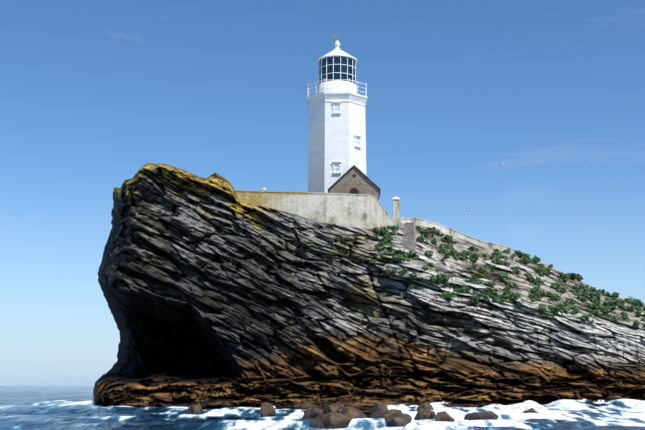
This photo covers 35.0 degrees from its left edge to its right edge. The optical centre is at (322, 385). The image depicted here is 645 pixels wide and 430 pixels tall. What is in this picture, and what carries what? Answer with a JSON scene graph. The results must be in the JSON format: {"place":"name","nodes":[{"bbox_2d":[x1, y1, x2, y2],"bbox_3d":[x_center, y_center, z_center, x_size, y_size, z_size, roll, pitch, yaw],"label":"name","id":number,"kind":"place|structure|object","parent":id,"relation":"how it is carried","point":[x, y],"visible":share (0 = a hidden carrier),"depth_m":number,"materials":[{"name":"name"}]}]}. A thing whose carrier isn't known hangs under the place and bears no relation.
{"place":"outdoors","nodes":[
{"label":"outdoors","id":0,"kind":"place"},
{"bbox_2d":[0,385,644,429],"bbox_3d":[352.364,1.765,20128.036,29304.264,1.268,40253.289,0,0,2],"label":"sea","id":1,"kind":"structure","parent":0,"point":[48,407],"depth_m":66.18,"materials":[{"name":"blue liquid"}]},
{"bbox_2d":[185,401,538,428],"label":"boulders","id":2,"kind":"object","parent":1,"relation":"in","point":[337,416],"visible":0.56,"depth_m":58.58,"materials":[{"name":"brown stone"}]},
{"bbox_2d":[93,162,644,417],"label":"island rock","id":3,"kind":"object","parent":1,"relation":"in","point":[217,291],"visible":0.79,"depth_m":104.48,"materials":[{"name":"grey stone"}]},
{"bbox_2d":[235,190,393,228],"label":"compound wall","id":4,"kind":"structure","parent":3,"relation":"on","point":[366,211],"depth_m":116.53,"materials":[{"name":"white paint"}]},
{"bbox_2d":[306,34,367,192],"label":"lighthouse","id":5,"kind":"object","parent":3,"relation":"on","point":[337,104],"visible":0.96,"depth_m":125.98,"materials":[{"name":"white paint"}]},
{"bbox_2d":[328,165,379,200],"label":"building","id":6,"kind":"structure","parent":3,"relation":"on","point":[353,179],"depth_m":122.27,"materials":[{"name":"stone"}]},
{"bbox_2d":[392,197,399,224],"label":"gate pier","id":7,"kind":"structure","parent":3,"relation":"on","point":[395,200],"depth_m":127.12,"materials":[{"name":"white paint"}]},
{"bbox_2d":[398,221,415,249],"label":"steps","id":8,"kind":"structure","parent":3,"relation":"on","point":[409,243],"depth_m":112.70,"materials":[{"name":"concrete"}]},
{"bbox_2d":[395,218,516,254],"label":"slope wall","id":9,"kind":"structure","parent":3,"relation":"on","point":[441,228],"depth_m":126.92,"materials":[{"name":"white paint"}]},
{"bbox_2d":[369,225,644,330],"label":"shrubs","id":10,"kind":"object","parent":3,"relation":"on","point":[566,306],"visible":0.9,"depth_m":110.57,"materials":[{"name":"green plant"}]},
{"bbox_2d":[0,0,644,384],"label":"sky","id":11,"kind":"structure","parent":0,"point":[93,92],"materials":[{"name":"blue"}]}
]}

